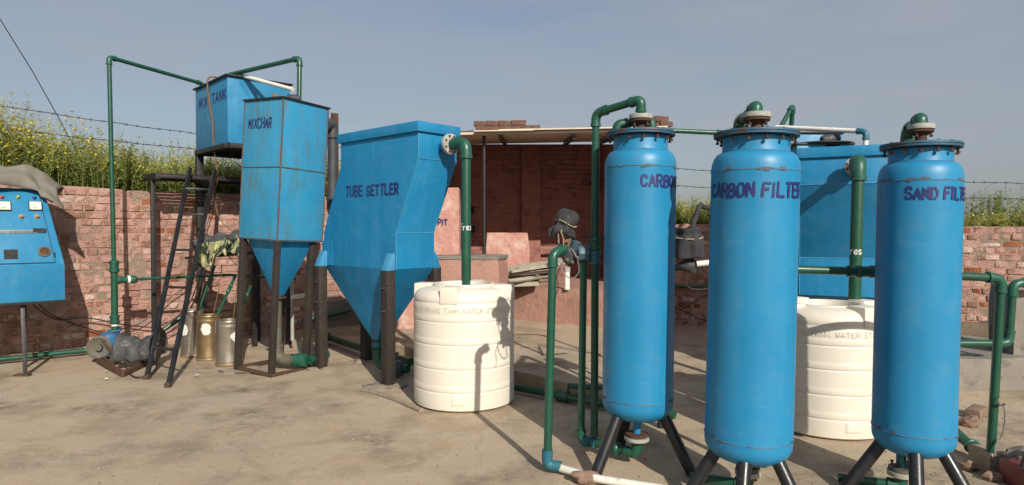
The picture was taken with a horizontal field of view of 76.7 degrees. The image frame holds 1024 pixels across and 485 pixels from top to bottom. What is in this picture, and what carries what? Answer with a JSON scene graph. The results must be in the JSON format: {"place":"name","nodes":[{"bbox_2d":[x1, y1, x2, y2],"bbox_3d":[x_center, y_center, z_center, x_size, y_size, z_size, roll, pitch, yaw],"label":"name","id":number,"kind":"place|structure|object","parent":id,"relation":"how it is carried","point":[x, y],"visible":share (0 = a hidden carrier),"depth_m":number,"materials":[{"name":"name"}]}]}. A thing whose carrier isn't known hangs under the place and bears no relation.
{"place":"outdoors","nodes":[
{"label":"outdoors","id":0,"kind":"place"},
{"bbox_2d":[0,19,77,154],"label":"guy wire","id":1,"kind":"object","parent":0,"point":[36,79],"visible":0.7,"depth_m":7.90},
{"bbox_2d":[2,106,340,147],"bbox_3d":[-4.208,-1.632,9.305,7.501,0.260,0.044,-1,1,-44],"label":"barbed wire","id":2,"kind":"object","parent":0,"point":[12,107],"visible":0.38,"depth_m":8.29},
{"bbox_2d":[0,324,1023,484],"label":"ground","id":3,"kind":"structure","parent":0,"point":[117,444],"depth_m":4.81,"materials":[{"name":"concrete"}]},
{"bbox_2d":[0,188,65,375],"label":"control cabinet","id":4,"kind":"object","parent":3,"relation":"on","point":[32,268],"visible":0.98,"depth_m":6.80,"materials":[{"name":"blue metal"}]},
{"bbox_2d":[0,164,64,210],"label":"tarpaulin","id":5,"kind":"object","parent":4,"relation":"on","point":[42,183],"visible":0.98,"depth_m":6.97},
{"bbox_2d":[34,304,80,332],"bbox_3d":[-5.274,0.826,7.425,0.347,0.446,0.657,0,1,0],"label":"cable","id":6,"kind":"object","parent":4,"relation":"attached to","point":[54,326],"visible":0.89,"depth_m":7.43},
{"bbox_2d":[33,265,201,327],"bbox_3d":[-4.891,0.633,7.982,0.486,0.952,2.091,1,1,32],"label":"cable","id":7,"kind":"object","parent":4,"relation":"attached to","point":[119,323],"visible":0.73,"depth_m":8.11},
{"bbox_2d":[39,304,231,333],"bbox_3d":[-4.768,0.925,8.200,0.477,0.677,2.354,1,1,35],"label":"cable","id":8,"kind":"object","parent":4,"relation":"attached to","point":[102,332],"visible":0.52,"depth_m":7.88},
{"bbox_2d":[0,348,86,361],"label":"suction pipe","id":9,"kind":"object","parent":3,"relation":"on","point":[43,354],"visible":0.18,"depth_m":7.49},
{"bbox_2d":[86,329,161,376],"bbox_3d":[-4.419,1.194,7.311,1.560,0.368,0.593,1,1,44],"label":"water pump","id":10,"kind":"object","parent":3,"relation":"on","point":[99,347],"visible":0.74,"depth_m":7.25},
{"bbox_2d":[112,327,167,362],"bbox_3d":[-4.078,1.111,7.104,0.377,0.356,0.432,0,1,0],"label":"rubber cover","id":11,"kind":"object","parent":10,"relation":"on","point":[127,347],"visible":0.87,"depth_m":6.95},
{"bbox_2d":[106,55,203,329],"bbox_3d":[-4.391,-0.562,8.094,0.114,3.227,1.432,0,1,19],"label":"riser pipe","id":12,"kind":"object","parent":10,"relation":"on","point":[114,316],"visible":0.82,"depth_m":7.45,"materials":[{"name":"green plastic"}]},
{"bbox_2d":[117,274,295,283],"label":"branch pipe","id":13,"kind":"object","parent":12,"relation":"attached to","point":[128,279],"visible":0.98,"depth_m":7.78,"materials":[{"name":"green plastic"}]},
{"bbox_2d":[163,316,179,330],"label":"feed pipe","id":14,"kind":"object","parent":10,"relation":"attached to","point":[171,324],"visible":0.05,"depth_m":7.83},
{"bbox_2d":[0,185,344,356],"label":"brick wall","id":15,"kind":"structure","parent":3,"relation":"on","point":[82,224],"depth_m":8.25,"materials":[{"name":"brick"}]},
{"bbox_2d":[301,307,349,323],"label":"pipe","id":16,"kind":"object","parent":15,"relation":"attached to","point":[338,312],"depth_m":9.93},
{"bbox_2d":[331,113,338,179],"bbox_3d":[-2.845,-1.192,10.457,0.131,1.801,0.086,-1,1,-44],"label":"wire post","id":17,"kind":"object","parent":15,"relation":"attached to","point":[334,116],"visible":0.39,"depth_m":10.51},
{"bbox_2d":[0,128,340,160],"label":"barbed wire","id":18,"kind":"object","parent":17,"relation":"attached to","point":[103,139],"visible":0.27,"depth_m":8.30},
{"bbox_2d":[143,167,216,387],"bbox_3d":[-3.708,0.229,7.213,0.370,2.325,2.246,0,1,-14],"label":"ladder","id":19,"kind":"object","parent":3,"relation":"on","point":[175,350],"visible":0.99,"depth_m":7.11,"materials":[{"name":"metal"}]},
{"bbox_2d":[180,309,203,357],"bbox_3d":[-3.833,1.083,7.753,0.265,0.550,0.265,0,1,0],"label":"steel can","id":20,"kind":"object","parent":3,"relation":"on","point":[189,343],"visible":0.63,"depth_m":7.64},
{"bbox_2d":[197,265,215,310],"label":"stirring pipe","id":21,"kind":"object","parent":20,"relation":"in","point":[208,282],"visible":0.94,"depth_m":7.82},
{"bbox_2d":[142,173,260,340],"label":"platform","id":22,"kind":"structure","parent":3,"relation":"on","point":[152,178],"depth_m":8.09,"materials":[{"name":"black metal"}]},
{"bbox_2d":[185,252,253,258],"bbox_3d":[-3.475,0.072,7.653,1.039,0.267,0.260,1,1,35],"label":"shelf","id":23,"kind":"object","parent":22,"relation":"attached to","point":[220,255],"visible":0.45,"depth_m":7.44,"materials":[{"name":"metal"}]},
{"bbox_2d":[191,234,211,253],"bbox_3d":[-3.659,0.038,7.756,0.353,0.283,0.332,0,1,0],"label":"rubber bundle","id":24,"kind":"object","parent":23,"relation":"on","point":[206,237],"visible":0.27,"depth_m":7.65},
{"bbox_2d":[207,232,227,244],"bbox_3d":[-3.376,0.012,7.603,0.396,0.273,0.297,0,1,0],"label":"rubber bundle","id":25,"kind":"object","parent":23,"relation":"on","point":[218,236],"visible":0.28,"depth_m":7.56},
{"bbox_2d":[199,238,238,267],"bbox_3d":[-3.311,0.124,7.314,0.880,0.350,0.100,1,1,35],"label":"leafy cloth","id":26,"kind":"object","parent":23,"relation":"hanging from","point":[210,252],"visible":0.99,"depth_m":7.35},
{"bbox_2d":[226,230,247,252],"bbox_3d":[-3.171,-0.004,7.458,0.268,0.290,0.207,0,1,0],"label":"rubber bundle","id":27,"kind":"object","parent":23,"relation":"on","point":[233,234],"visible":0.27,"depth_m":7.39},
{"bbox_2d":[196,313,221,361],"bbox_3d":[-3.531,1.102,7.539,0.275,0.520,0.275,0,1,0],"label":"steel can","id":28,"kind":"object","parent":3,"relation":"on","point":[205,331],"visible":0.78,"depth_m":7.42,"materials":[{"name":"gold metal"}]},
{"bbox_2d":[216,275,236,314],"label":"stirring pipe","id":29,"kind":"object","parent":28,"relation":"in","point":[229,288],"visible":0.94,"depth_m":7.61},
{"bbox_2d":[215,318,243,366],"bbox_3d":[-3.172,1.117,7.256,0.296,0.500,0.296,0,1,0],"label":"steel can","id":30,"kind":"object","parent":3,"relation":"on","point":[225,337],"visible":0.72,"depth_m":7.13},
{"bbox_2d":[193,73,292,345],"bbox_3d":[-3.593,-0.368,8.636,0.860,3.419,1.225,-1,1,-44],"label":"mix tank","id":31,"kind":"object","parent":3,"relation":"on","point":[228,93],"visible":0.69,"depth_m":8.35,"materials":[{"name":"blue painted metal"},{"name":"black iron"}]},
{"bbox_2d":[122,269,210,328],"bbox_3d":[-4.479,0.722,8.494,1.126,0.718,0.033,-1,1,-44],"label":"cable","id":32,"kind":"object","parent":31,"relation":"attached to","point":[165,301],"visible":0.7,"depth_m":8.47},
{"bbox_2d":[206,76,217,215],"bbox_3d":[-3.793,-1.240,8.336,0.192,1.784,0.235,0,1,12],"label":"rope","id":33,"kind":"object","parent":31,"relation":"hanging from","point":[208,78],"visible":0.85,"depth_m":8.25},
{"bbox_2d":[229,56,302,99],"bbox_3d":[-2.974,-1.840,7.781,1.335,0.655,0.101,1,1,32],"label":"overflow pipe","id":34,"kind":"object","parent":31,"relation":"attached to","point":[298,60],"visible":0.94,"depth_m":7.54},
{"bbox_2d":[241,74,293,90],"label":"white feed pipe","id":35,"kind":"object","parent":31,"relation":"on","point":[274,84],"visible":0.95,"depth_m":7.77,"materials":[{"name":"plastic"}]},
{"bbox_2d":[218,365,267,374],"bbox_3d":[-2.856,1.386,6.946,0.628,0.079,0.432,0,1,0],"label":"cement pad","id":36,"kind":"object","parent":3,"relation":"on","point":[229,371],"visible":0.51,"depth_m":6.87,"materials":[{"name":"concrete"}]},
{"bbox_2d":[234,96,330,377],"bbox_3d":[-2.482,-0.060,7.000,0.753,2.919,0.696,1,1,31],"label":"mix chamber","id":37,"kind":"object","parent":3,"relation":"on","point":[283,183],"visible":0.98,"depth_m":6.80,"materials":[{"name":"blue metal"}]},
{"bbox_2d":[272,93,299,99],"bbox_3d":[-2.424,-1.548,6.922,0.304,0.099,0.094,0,1,-8],"label":"mixer motor","id":38,"kind":"object","parent":37,"relation":"on","point":[294,96],"visible":0.46,"depth_m":6.90,"materials":[{"name":"grey metal"}]},
{"bbox_2d":[267,296,308,366],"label":"drain pipe","id":39,"kind":"object","parent":37,"relation":"attached to","point":[299,359],"visible":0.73,"depth_m":6.96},
{"bbox_2d":[290,279,313,340],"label":"pipe","id":40,"kind":"object","parent":3,"relation":"on","point":[296,296],"visible":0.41,"depth_m":8.02,"materials":[{"name":"plastic"}]},
{"bbox_2d":[306,366,336,370],"bbox_3d":[-2.073,1.378,7.024,0.316,0.064,0.256,0,1,0],"label":"cement pad","id":41,"kind":"object","parent":3,"relation":"on","point":[328,368],"visible":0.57,"depth_m":6.97,"materials":[{"name":"concrete"}]},
{"bbox_2d":[312,298,359,328],"bbox_3d":[-2.253,1.101,10.645,2.192,0.448,0.208,-1,1,-44],"label":"cement bench","id":42,"kind":"object","parent":3,"relation":"on","point":[348,319],"visible":0.2,"depth_m":10.10,"materials":[{"name":"grey concrete"}]},
{"bbox_2d":[308,332,413,365],"bbox_3d":[-2.131,1.271,7.597,0.912,0.142,2.267,-1,1,-39],"label":"drain line","id":43,"kind":"object","parent":3,"relation":"on","point":[352,345],"visible":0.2,"depth_m":7.84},
{"bbox_2d":[349,358,372,362],"bbox_3d":[-1.702,1.366,7.465,0.304,0.066,0.274,1,1,31],"label":"cement pad","id":44,"kind":"object","parent":3,"relation":"on","point":[358,360],"visible":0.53,"depth_m":7.38,"materials":[{"name":"concrete"}]},
{"bbox_2d":[362,382,408,390],"bbox_3d":[-1.227,1.394,6.230,0.448,0.069,0.417,0,1,0],"label":"cement pad","id":45,"kind":"object","parent":3,"relation":"on","point":[379,386],"visible":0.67,"depth_m":6.15,"materials":[{"name":"concrete"}]},
{"bbox_2d":[314,120,460,384],"bbox_3d":[-1.307,0.122,6.685,1.663,2.510,0.714,1,1,42],"label":"tube settler","id":46,"kind":"object","parent":3,"relation":"on","point":[377,258],"visible":0.93,"depth_m":6.43,"materials":[{"name":"metal"}]},
{"bbox_2d":[326,118,338,214],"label":"vent pipe","id":47,"kind":"object","parent":46,"relation":"attached to","point":[333,131],"visible":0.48,"depth_m":7.83,"materials":[{"name":"grey metal"}]},
{"bbox_2d":[371,339,410,376],"bbox_3d":[-1.285,1.189,6.698,0.491,0.364,0.183,1,1,38],"label":"settler drain","id":48,"kind":"object","parent":46,"relation":"attached to","point":[402,368],"visible":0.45,"depth_m":6.76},
{"bbox_2d":[438,134,472,284],"bbox_3d":[-0.523,-0.218,6.056,0.389,1.613,0.196,1,1,42],"label":"outlet pipe","id":49,"kind":"object","parent":46,"relation":"attached to","point":[450,144],"visible":0.98,"depth_m":5.93,"materials":[{"name":"green plastic"}]},
{"bbox_2d":[360,388,423,411],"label":"cement ridge","id":50,"kind":"structure","parent":3,"relation":"on","point":[398,400],"depth_m":5.70,"materials":[{"name":"concrete"}]},
{"bbox_2d":[414,279,514,411],"bbox_3d":[-0.423,0.874,5.736,0.899,1.035,0.898,0,1,0],"label":"water tank","id":51,"kind":"object","parent":3,"relation":"on","point":[463,348],"visible":1,"depth_m":5.36,"materials":[{"name":"white plastic"}]},
{"bbox_2d":[372,319,602,398],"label":"raised yard","id":52,"kind":"structure","parent":3,"relation":"on","point":[529,363],"depth_m":7.33,"materials":[{"name":"concrete"}]},
{"bbox_2d":[395,188,460,328],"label":"pit wall","id":53,"kind":"structure","parent":52,"relation":"on","point":[447,236],"depth_m":9.00,"materials":[{"name":"pink paint"}]},
{"bbox_2d":[437,254,508,283],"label":"masonry block","id":54,"kind":"structure","parent":52,"relation":"on","point":[491,267],"depth_m":8.41,"materials":[{"name":"paint"}]},
{"bbox_2d":[486,232,529,265],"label":"stub wall","id":55,"kind":"structure","parent":52,"relation":"on","point":[515,247],"depth_m":10.70,"materials":[{"name":"pink paint"}]},
{"bbox_2d":[448,126,667,276],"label":"brick shed","id":56,"kind":"structure","parent":52,"relation":"on","point":[531,190],"depth_m":11.98,"materials":[{"name":"red brick"}]},
{"bbox_2d":[515,125,528,128],"bbox_3d":[0.152,-1.754,9.918,0.226,0.073,0.109,0,1,6],"label":"brick","id":57,"kind":"object","parent":56,"relation":"on","point":[523,126],"visible":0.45,"depth_m":9.86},
{"bbox_2d":[511,120,525,125],"bbox_3d":[0.100,-1.832,9.918,0.230,0.077,0.108,0,1,-5],"label":"brick","id":58,"kind":"object","parent":57,"relation":"on","point":[518,122],"visible":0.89,"depth_m":9.87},
{"bbox_2d":[659,121,672,127],"bbox_3d":[2.312,-1.787,9.769,0.232,0.074,0.107,0,1,-23],"label":"brick","id":59,"kind":"object","parent":56,"relation":"on","point":[666,123],"visible":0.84,"depth_m":9.71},
{"bbox_2d":[514,277,603,327],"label":"plinth","id":60,"kind":"structure","parent":52,"relation":"on","point":[530,302],"depth_m":9.69,"materials":[{"name":"paint"}]},
{"bbox_2d":[508,280,538,286],"bbox_3d":[0.112,0.618,9.833,0.576,0.084,0.479,0,1,0],"label":"corrugated sheet","id":61,"kind":"object","parent":60,"relation":"on","point":[530,283],"visible":0.44,"depth_m":9.65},
{"bbox_2d":[508,273,547,282],"bbox_3d":[0.172,0.533,9.891,0.713,0.133,0.558,-1,1,-29],"label":"corrugated sheet","id":62,"kind":"object","parent":61,"relation":"on","point":[519,279],"visible":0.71,"depth_m":9.69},
{"bbox_2d":[508,268,547,277],"bbox_3d":[0.233,0.459,9.960,0.809,0.154,0.622,0,1,-10],"label":"corrugated sheet","id":63,"kind":"object","parent":62,"relation":"on","point":[536,271],"visible":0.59,"depth_m":9.69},
{"bbox_2d":[508,258,565,273],"bbox_3d":[0.384,0.359,10.008,1.063,0.215,0.708,0,1,-17],"label":"corrugated sheet","id":64,"kind":"object","parent":63,"relation":"on","point":[527,266],"visible":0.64,"depth_m":9.77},
{"bbox_2d":[0,355,1023,484],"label":"grit","id":65,"kind":"object","parent":3,"relation":"on","point":[347,444],"visible":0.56,"depth_m":4.46,"materials":[{"name":"gravel"}]},
{"bbox_2d":[542,244,567,471],"bbox_3d":[0.266,0.715,4.028,0.127,1.406,0.152,1,1,29],"label":"standing pipe","id":66,"kind":"object","parent":3,"relation":"on","point":[548,461],"visible":0.99,"depth_m":3.98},
{"bbox_2d":[570,470,599,484],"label":"stone","id":67,"kind":"object","parent":3,"relation":"on","point":[584,477],"visible":0.94,"depth_m":3.82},
{"bbox_2d":[576,262,596,448],"bbox_3d":[0.501,0.758,4.363,0.138,1.254,0.082,1,1,26],"label":"pump post","id":68,"kind":"object","parent":3,"relation":"on","point":[584,439],"visible":0.97,"depth_m":4.36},
{"bbox_2d":[555,216,590,265],"bbox_3d":[0.413,-0.019,4.340,0.256,0.357,0.161,0,1,0],"label":"dosing pump","id":69,"kind":"object","parent":68,"relation":"on","point":[583,253],"visible":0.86,"depth_m":4.31,"materials":[{"name":"grey metal"}]},
{"bbox_2d":[547,208,578,239],"bbox_3d":[0.345,-0.108,4.361,0.184,0.245,0.176,1,1,29],"label":"cloth wrap","id":70,"kind":"object","parent":69,"relation":"attached to","point":[558,226],"visible":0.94,"depth_m":4.31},
{"bbox_2d":[564,267,569,289],"bbox_3d":[0.804,0.523,9.461,0.094,0.330,0.094,0,1,0],"label":"pvc stub","id":71,"kind":"object","parent":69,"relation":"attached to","point":[567,279],"visible":1,"depth_m":9.43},
{"bbox_2d":[514,383,676,418],"bbox_3d":[0.648,1.310,5.598,1.621,0.173,0.246,1,1,32],"label":"transfer pipe","id":72,"kind":"object","parent":3,"relation":"on","point":[567,396],"visible":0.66,"depth_m":5.61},
{"bbox_2d":[559,464,662,484],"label":"floor pipe","id":73,"kind":"object","parent":3,"relation":"on","point":[597,478],"visible":0.8,"depth_m":3.78,"materials":[{"name":"white plastic"}]},
{"bbox_2d":[591,113,695,476],"bbox_3d":[0.814,0.314,4.182,0.674,2.254,0.617,0,1,0],"label":"pressure filter","id":74,"kind":"object","parent":3,"relation":"on","point":[640,168],"visible":1,"depth_m":3.92,"materials":[{"name":"blue paint"}]},
{"bbox_2d":[589,96,645,436],"bbox_3d":[0.683,0.186,4.214,0.415,2.234,0.077,1,1,41],"label":"filter inlet pipe","id":75,"kind":"object","parent":74,"relation":"attached to","point":[639,102],"visible":0.99,"depth_m":4.30,"materials":[{"name":"plastic"}]},
{"bbox_2d":[594,429,649,457],"bbox_3d":[0.705,1.268,4.206,0.404,0.242,0.159,1,1,42],"label":"filter drain","id":76,"kind":"object","parent":74,"relation":"attached to","point":[636,439],"visible":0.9,"depth_m":4.11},
{"bbox_2d":[612,118,656,129],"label":"bypass pipe","id":77,"kind":"object","parent":74,"relation":"on","point":[623,123],"visible":0.38,"depth_m":4.20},
{"bbox_2d":[657,258,708,427],"bbox_3d":[1.259,0.661,4.783,0.404,1.503,0.138,1,1,32],"label":"dosing pump","id":78,"kind":"object","parent":3,"relation":"on","point":[687,265],"visible":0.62,"depth_m":4.71,"materials":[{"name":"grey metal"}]},
{"bbox_2d":[675,227,704,258],"bbox_3d":[1.291,0.003,4.752,0.240,0.235,0.245,0,1,0],"label":"cloth wrap","id":79,"kind":"object","parent":78,"relation":"attached to","point":[687,249],"visible":0.86,"depth_m":4.66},
{"bbox_2d":[689,203,709,227],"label":"pipe","id":80,"kind":"object","parent":78,"relation":"attached to","point":[700,206],"visible":0.81,"depth_m":4.72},
{"bbox_2d":[686,111,801,484],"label":"pressure filter","id":81,"kind":"object","parent":3,"relation":"on","point":[756,171],"visible":1,"depth_m":3.39,"materials":[{"name":"blue paint"}]},
{"bbox_2d":[689,464,760,484],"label":"filter drain","id":82,"kind":"object","parent":81,"relation":"attached to","point":[725,480],"visible":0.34,"depth_m":3.73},
{"bbox_2d":[733,101,762,127],"bbox_3d":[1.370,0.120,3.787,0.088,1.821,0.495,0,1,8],"label":"top elbow","id":83,"kind":"object","parent":81,"relation":"attached to","point":[751,106],"visible":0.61,"depth_m":3.61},
{"bbox_2d":[791,131,843,142],"bbox_3d":[3.915,-0.034,8.651,0.721,2.751,1.086,0,1,9],"label":"mix tank","id":84,"kind":"object","parent":3,"relation":"on","point":[806,136],"visible":0.07,"depth_m":8.18,"materials":[{"name":"metal"}]},
{"bbox_2d":[779,105,795,125],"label":"peaked pipe","id":85,"kind":"object","parent":84,"relation":"on","point":[791,112],"visible":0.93,"depth_m":8.41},
{"bbox_2d":[790,140,854,264],"bbox_3d":[3.638,0.087,7.728,0.800,2.543,0.800,0,1,0],"label":"mix chamber","id":86,"kind":"object","parent":3,"relation":"on","point":[809,144],"visible":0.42,"depth_m":7.42,"materials":[{"name":"metal"}]},
{"bbox_2d":[820,134,840,146],"bbox_3d":[3.681,-1.181,7.480,0.215,0.158,0.120,0,1,0],"label":"mixer motor","id":87,"kind":"object","parent":86,"relation":"on","point":[830,137],"visible":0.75,"depth_m":7.43,"materials":[{"name":"grey metal"}]},
{"bbox_2d":[794,296,873,439],"bbox_3d":[2.441,0.930,5.014,0.874,0.949,0.881,0,1,0],"label":"water tank","id":88,"kind":"object","parent":3,"relation":"on","point":[833,369],"visible":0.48,"depth_m":4.62,"materials":[{"name":"white plastic"}]},
{"bbox_2d":[796,144,887,300],"bbox_3d":[3.318,0.253,6.523,1.014,2.255,1.663,0,1,25],"label":"water tank","id":89,"kind":"object","parent":3,"relation":"on","point":[825,212],"visible":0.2,"depth_m":5.95,"materials":[{"name":"metal"}]},
{"bbox_2d":[775,125,869,144],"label":"rim pipe","id":90,"kind":"object","parent":89,"relation":"attached to","point":[865,134],"visible":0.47,"depth_m":7.41,"materials":[{"name":"white plastic"}]},
{"bbox_2d":[844,154,866,299],"bbox_3d":[2.887,0.030,5.433,0.160,1.542,0.726,0,1,25],"label":"outlet pipe","id":91,"kind":"object","parent":89,"relation":"attached to","point":[855,166],"visible":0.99,"depth_m":5.12,"materials":[{"name":"green plastic"}]},
{"bbox_2d":[674,224,1023,325],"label":"brick wall","id":92,"kind":"structure","parent":3,"relation":"on","point":[999,250],"depth_m":8.75,"materials":[{"name":"brick"}]},
{"bbox_2d":[675,285,707,288],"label":"wall pipe","id":93,"kind":"object","parent":92,"relation":"attached to","point":[690,286],"depth_m":10.10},
{"bbox_2d":[761,265,1007,467],"bbox_3d":[2.277,0.762,3.971,1.540,1.273,0.088,0,1,-1],"label":"header pipe","id":94,"kind":"object","parent":3,"relation":"on","point":[996,279],"visible":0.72,"depth_m":3.97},
{"bbox_2d":[995,396,1005,463],"bbox_3d":[2.982,1.165,3.928,0.070,0.452,0.059,0,1,0],"label":"cable","id":95,"kind":"object","parent":94,"relation":"attached to","point":[998,399],"visible":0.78,"depth_m":3.95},
{"bbox_2d":[839,123,969,484],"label":"pressure filter","id":96,"kind":"object","parent":3,"relation":"on","point":[921,192],"visible":1,"depth_m":3.46,"materials":[{"name":"blue paint"}]},
{"bbox_2d":[837,454,908,484],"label":"filter drain","id":97,"kind":"object","parent":96,"relation":"attached to","point":[898,471],"visible":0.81,"depth_m":3.69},
{"bbox_2d":[900,113,927,141],"bbox_3d":[2.342,0.099,3.788,0.082,1.663,0.434,0,1,21],"label":"top elbow","id":98,"kind":"object","parent":96,"relation":"on","point":[918,118],"visible":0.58,"depth_m":3.65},
{"bbox_2d":[958,459,979,471],"bbox_3d":[2.861,1.404,4.052,0.110,0.082,0.113,-1,1,-31],"label":"stone","id":99,"kind":"object","parent":3,"relation":"on","point":[967,465],"visible":0.81,"depth_m":4.03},
{"bbox_2d":[958,428,981,451],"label":"pipe","id":100,"kind":"object","parent":3,"relation":"on","point":[965,440],"visible":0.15,"depth_m":4.32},
{"bbox_2d":[958,415,984,428],"bbox_3d":[3.523,1.374,4.978,0.160,0.104,0.170,-1,1,-44],"label":"stone","id":101,"kind":"object","parent":3,"relation":"on","point":[971,421],"visible":0.97,"depth_m":4.94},
{"bbox_2d":[965,404,987,418],"bbox_3d":[3.755,1.366,5.226,0.230,0.077,0.107,-1,1,-40],"label":"brick","id":102,"kind":"object","parent":3,"relation":"on","point":[980,411],"visible":0.7,"depth_m":5.18,"materials":[{"name":"brick"}]},
{"bbox_2d":[968,444,1004,471],"bbox_3d":[3.002,1.369,4.060,0.152,0.154,0.192,0,1,0],"label":"concrete block","id":103,"kind":"object","parent":3,"relation":"on","point":[980,457],"depth_m":4.03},
{"bbox_2d":[959,335,1023,390],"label":"cement ledge","id":104,"kind":"object","parent":3,"relation":"on","point":[975,367],"visible":0.16,"depth_m":6.07,"materials":[{"name":"grey concrete"}]},
{"bbox_2d":[961,320,988,336],"bbox_3d":[5.634,1.082,7.616,1.237,0.319,0.778,0,1,0],"label":"soil heap","id":105,"kind":"object","parent":104,"relation":"on","point":[980,329],"visible":0.19,"depth_m":7.46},
{"bbox_2d":[960,278,1023,347],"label":"wall corner pipe","id":106,"kind":"object","parent":3,"relation":"on","point":[1012,294],"depth_m":5.99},
{"bbox_2d":[982,470,1003,482],"bbox_3d":[2.893,1.409,3.886,0.151,0.079,0.094,0,1,0],"label":"stone","id":107,"kind":"object","parent":3,"relation":"on","point":[990,476],"visible":0.84,"depth_m":3.86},
{"bbox_2d":[988,283,1023,354],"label":"cement post","id":108,"kind":"object","parent":3,"relation":"on","point":[1016,347],"visible":0.27,"depth_m":6.22,"materials":[{"name":"grey concrete"}]},
{"bbox_2d":[999,446,1023,484],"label":"red machine","id":109,"kind":"object","parent":3,"relation":"on","point":[1011,466],"visible":1,"depth_m":3.82,"materials":[{"name":"paint"}]},
{"bbox_2d":[0,0,1023,222],"label":"sky","id":110,"kind":"structure","parent":0,"point":[872,66],"materials":[{"name":"blue"}]},
{"bbox_2d":[660,127,719,134],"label":"crossing pipe","id":111,"kind":"object","parent":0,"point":[696,131],"visible":0.09,"depth_m":5.17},
{"bbox_2d":[676,185,1023,199],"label":"barbed wire","id":112,"kind":"object","parent":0,"point":[964,197],"visible":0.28,"depth_m":9.30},
{"bbox_2d":[677,168,1023,183],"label":"barbed wire","id":113,"kind":"object","parent":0,"point":[984,182],"visible":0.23,"depth_m":9.31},
{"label":"field soil","id":114,"kind":"structure","parent":0,"visible":0},
{"bbox_2d":[0,91,340,195],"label":"mustard crop","id":115,"kind":"object","parent":114,"relation":"on","point":[82,168],"visible":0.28,"depth_m":8.35,"materials":[{"name":"green plant"}]},
{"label":"field soil","id":116,"kind":"structure","parent":0,"visible":0},
{"bbox_2d":[676,184,1023,226],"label":"mustard crop","id":117,"kind":"object","parent":116,"relation":"on","point":[685,216],"visible":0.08,"depth_m":9.54,"materials":[{"name":"green plant"}]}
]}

